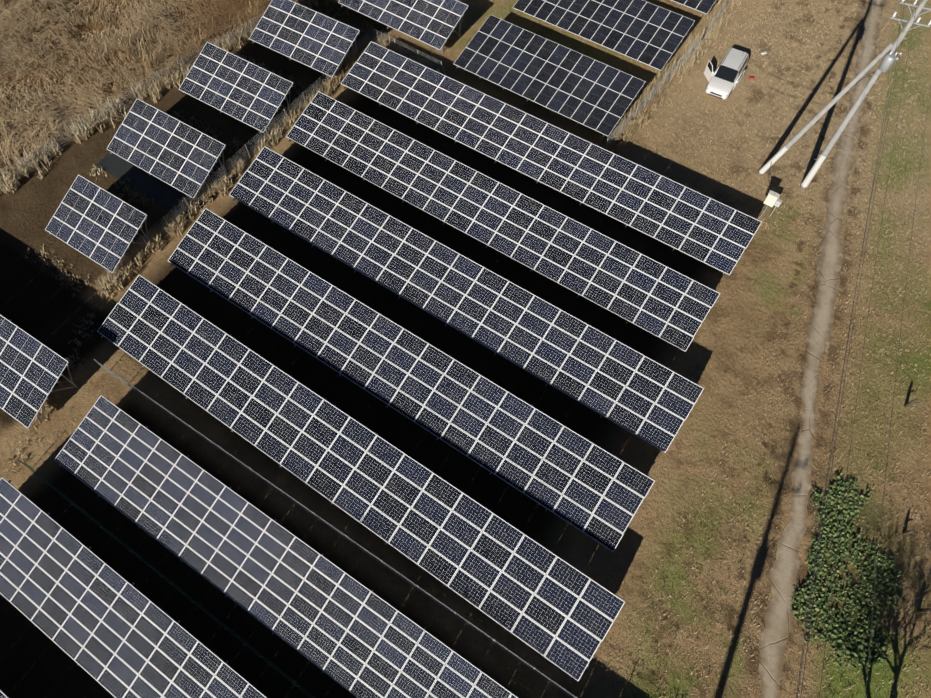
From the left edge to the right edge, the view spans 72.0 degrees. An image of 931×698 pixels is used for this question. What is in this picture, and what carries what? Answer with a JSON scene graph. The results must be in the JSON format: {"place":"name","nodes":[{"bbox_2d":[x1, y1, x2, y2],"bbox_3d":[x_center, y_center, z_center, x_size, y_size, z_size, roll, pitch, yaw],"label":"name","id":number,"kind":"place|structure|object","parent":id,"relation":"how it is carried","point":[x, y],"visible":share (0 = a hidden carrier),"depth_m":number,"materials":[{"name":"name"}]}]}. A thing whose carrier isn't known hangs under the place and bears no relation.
{"place":"outdoors","nodes":[
{"label":"outdoors","id":0,"kind":"place"},
{"bbox_2d":[0,0,312,186],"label":"dry grass","id":1,"kind":"structure","parent":0,"point":[123,48],"depth_m":48.29,"materials":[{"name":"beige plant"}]},
{"bbox_2d":[0,0,930,697],"bbox_3d":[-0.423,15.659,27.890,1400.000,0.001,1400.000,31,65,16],"label":"ground","id":2,"kind":"structure","parent":0,"point":[722,358],"depth_m":35.66,"materials":[{"name":"brown soil"}]},
{"bbox_2d":[0,690,8,697],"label":"solar row","id":3,"kind":"object","parent":2,"relation":"on","point":[2,695],"visible":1,"depth_m":26.61,"materials":[{"name":"silver metal"}]},
{"bbox_2d":[0,314,77,427],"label":"solar table","id":4,"kind":"object","parent":2,"relation":"on","point":[28,380],"visible":0.98,"depth_m":33.92,"materials":[{"name":"blue glass"}]},
{"bbox_2d":[45,175,150,272],"bbox_3d":[-22.537,-7.503,39.382,6.214,2.456,4.043,31,65,16],"label":"solar table","id":5,"kind":"object","parent":2,"relation":"on","point":[86,226],"visible":0.96,"depth_m":38.96,"materials":[{"name":"blue glass"}]},
{"bbox_2d":[0,477,266,697],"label":"solar row","id":6,"kind":"object","parent":2,"relation":"on","point":[109,629],"visible":1,"depth_m":28.54,"materials":[{"name":"blue glass"}]},
{"bbox_2d":[17,459,314,697],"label":"fence","id":7,"kind":"object","parent":2,"relation":"on","point":[73,503],"visible":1,"depth_m":30.05,"materials":[{"name":"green metal"}]},
{"bbox_2d":[107,99,226,198],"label":"solar table","id":8,"kind":"object","parent":2,"relation":"on","point":[125,135],"visible":1,"depth_m":42.03,"materials":[{"name":"blue glass"}]},
{"bbox_2d":[95,134,240,218],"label":"weed sheet","id":9,"kind":"object","parent":2,"relation":"on","point":[151,186],"depth_m":42.80,"materials":[{"name":"black fabric"}]},
{"bbox_2d":[95,30,373,291],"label":"dry grass","id":10,"kind":"structure","parent":2,"relation":"on","point":[233,161],"depth_m":42.63,"materials":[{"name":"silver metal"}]},
{"bbox_2d":[179,42,292,133],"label":"solar table","id":11,"kind":"object","parent":2,"relation":"on","point":[239,82],"visible":0.96,"depth_m":44.90,"materials":[{"name":"blue glass"}]},
{"bbox_2d":[54,395,517,697],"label":"solar row","id":12,"kind":"object","parent":2,"relation":"on","point":[178,503],"visible":1,"depth_m":29.55,"materials":[{"name":"blue glass"}]},
{"bbox_2d":[249,0,359,79],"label":"solar table","id":13,"kind":"object","parent":2,"relation":"on","point":[315,40],"visible":0.98,"depth_m":47.64,"materials":[{"name":"blue glass"}]},
{"bbox_2d":[94,359,576,697],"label":"fence","id":14,"kind":"object","parent":2,"relation":"on","point":[250,469],"visible":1,"depth_m":30.96,"materials":[{"name":"silver metal"}]},
{"bbox_2d":[97,275,624,680],"bbox_3d":[-6.927,5.240,32.592,31.300,1.978,3.977,31,65,16],"label":"solar row","id":15,"kind":"object","parent":2,"relation":"on","point":[587,616],"visible":1,"depth_m":31.41,"materials":[{"name":"blue glass"}]},
{"bbox_2d":[338,0,467,52],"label":"solar table","id":16,"kind":"object","parent":2,"relation":"on","point":[432,23],"visible":0.94,"depth_m":48.93,"materials":[{"name":"blue glass"}]},
{"bbox_2d":[372,27,441,72],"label":"fence","id":17,"kind":"object","parent":2,"relation":"on","point":[407,50],"visible":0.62,"depth_m":48.20,"materials":[{"name":"silver metal"}]},
{"bbox_2d":[168,208,654,551],"bbox_3d":[-4.452,0.680,35.118,30.400,1.980,3.977,31,65,16],"label":"solar row","id":18,"kind":"object","parent":2,"relation":"on","point":[511,427],"visible":1,"depth_m":34.05,"materials":[{"name":"blue glass"}]},
{"bbox_2d":[0,0,930,697],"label":"dry grass tufts","id":19,"kind":"object","parent":2,"relation":"on","point":[176,220],"visible":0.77,"depth_m":43.47,"materials":[{"name":"plant"}]},
{"bbox_2d":[229,146,703,452],"bbox_3d":[-1.430,-3.763,37.583,30.950,1.977,3.977,31,65,16],"label":"solar row","id":20,"kind":"object","parent":2,"relation":"on","point":[358,233],"visible":1,"depth_m":36.53,"materials":[{"name":"blue glass"}]},
{"bbox_2d":[286,91,719,351],"bbox_3d":[1.029,-8.651,40.291,29.800,1.979,3.977,31,65,16],"label":"solar row","id":21,"kind":"object","parent":2,"relation":"on","point":[501,214],"visible":1,"depth_m":39.34,"materials":[{"name":"blue glass"}]},
{"bbox_2d":[454,15,645,137],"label":"solar row","id":22,"kind":"object","parent":2,"relation":"on","point":[580,88],"visible":1,"depth_m":45.89,"materials":[{"name":"blue glass"}]},
{"bbox_2d":[341,41,761,275],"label":"solar row","id":23,"kind":"object","parent":2,"relation":"on","point":[558,159],"visible":1,"depth_m":41.92,"materials":[{"name":"blue glass"}]},
{"bbox_2d":[513,0,694,71],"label":"solar row","id":24,"kind":"object","parent":2,"relation":"on","point":[647,30],"visible":0.96,"depth_m":48.72,"materials":[{"name":"blue glass"}]},
{"bbox_2d":[605,0,729,149],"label":"dry grass","id":25,"kind":"structure","parent":2,"relation":"on","point":[691,48],"depth_m":46.80,"materials":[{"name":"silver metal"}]},
{"bbox_2d":[671,0,715,15],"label":"solar row","id":26,"kind":"object","parent":2,"relation":"on","point":[703,6],"visible":0.85,"depth_m":50.66,"materials":[{"name":"blue glass"}]},
{"bbox_2d":[704,48,748,98],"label":"white wagon","id":27,"kind":"object","parent":2,"relation":"on","point":[724,78],"visible":1,"depth_m":46.25,"materials":[{"name":"white paint"}]},
{"bbox_2d":[763,190,781,215],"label":"meter cabinet","id":28,"kind":"object","parent":2,"relation":"on","point":[771,198],"visible":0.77,"depth_m":40.14,"materials":[{"name":"metal"}]},
{"bbox_2d":[616,59,930,697],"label":"green grass tufts","id":29,"kind":"object","parent":2,"relation":"on","point":[835,693],"visible":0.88,"depth_m":31.14,"materials":[{"name":"green plant"}]},
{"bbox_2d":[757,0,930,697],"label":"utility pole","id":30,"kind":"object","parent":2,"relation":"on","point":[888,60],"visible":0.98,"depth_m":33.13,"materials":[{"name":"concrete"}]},
{"bbox_2d":[790,473,902,670],"bbox_3d":[18.425,10.419,30.596,4.848,0.307,9.239,21,63,11],"label":"leafy tree","id":31,"kind":"object","parent":2,"relation":"on","point":[866,625],"visible":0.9,"depth_m":30.16,"materials":[{"name":"green plant"}]},
{"bbox_2d":[902,398,930,612],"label":"field stakes","id":32,"kind":"object","parent":2,"relation":"on","point":[912,531],"visible":0.94,"depth_m":31.09,"materials":[{"name":"brown wood"}]},
{"bbox_2d":[758,0,884,697],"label":"dirt path","id":33,"kind":"structure","parent":0,"point":[778,616],"depth_m":35.79,"materials":[{"name":"soil"}]}
]}

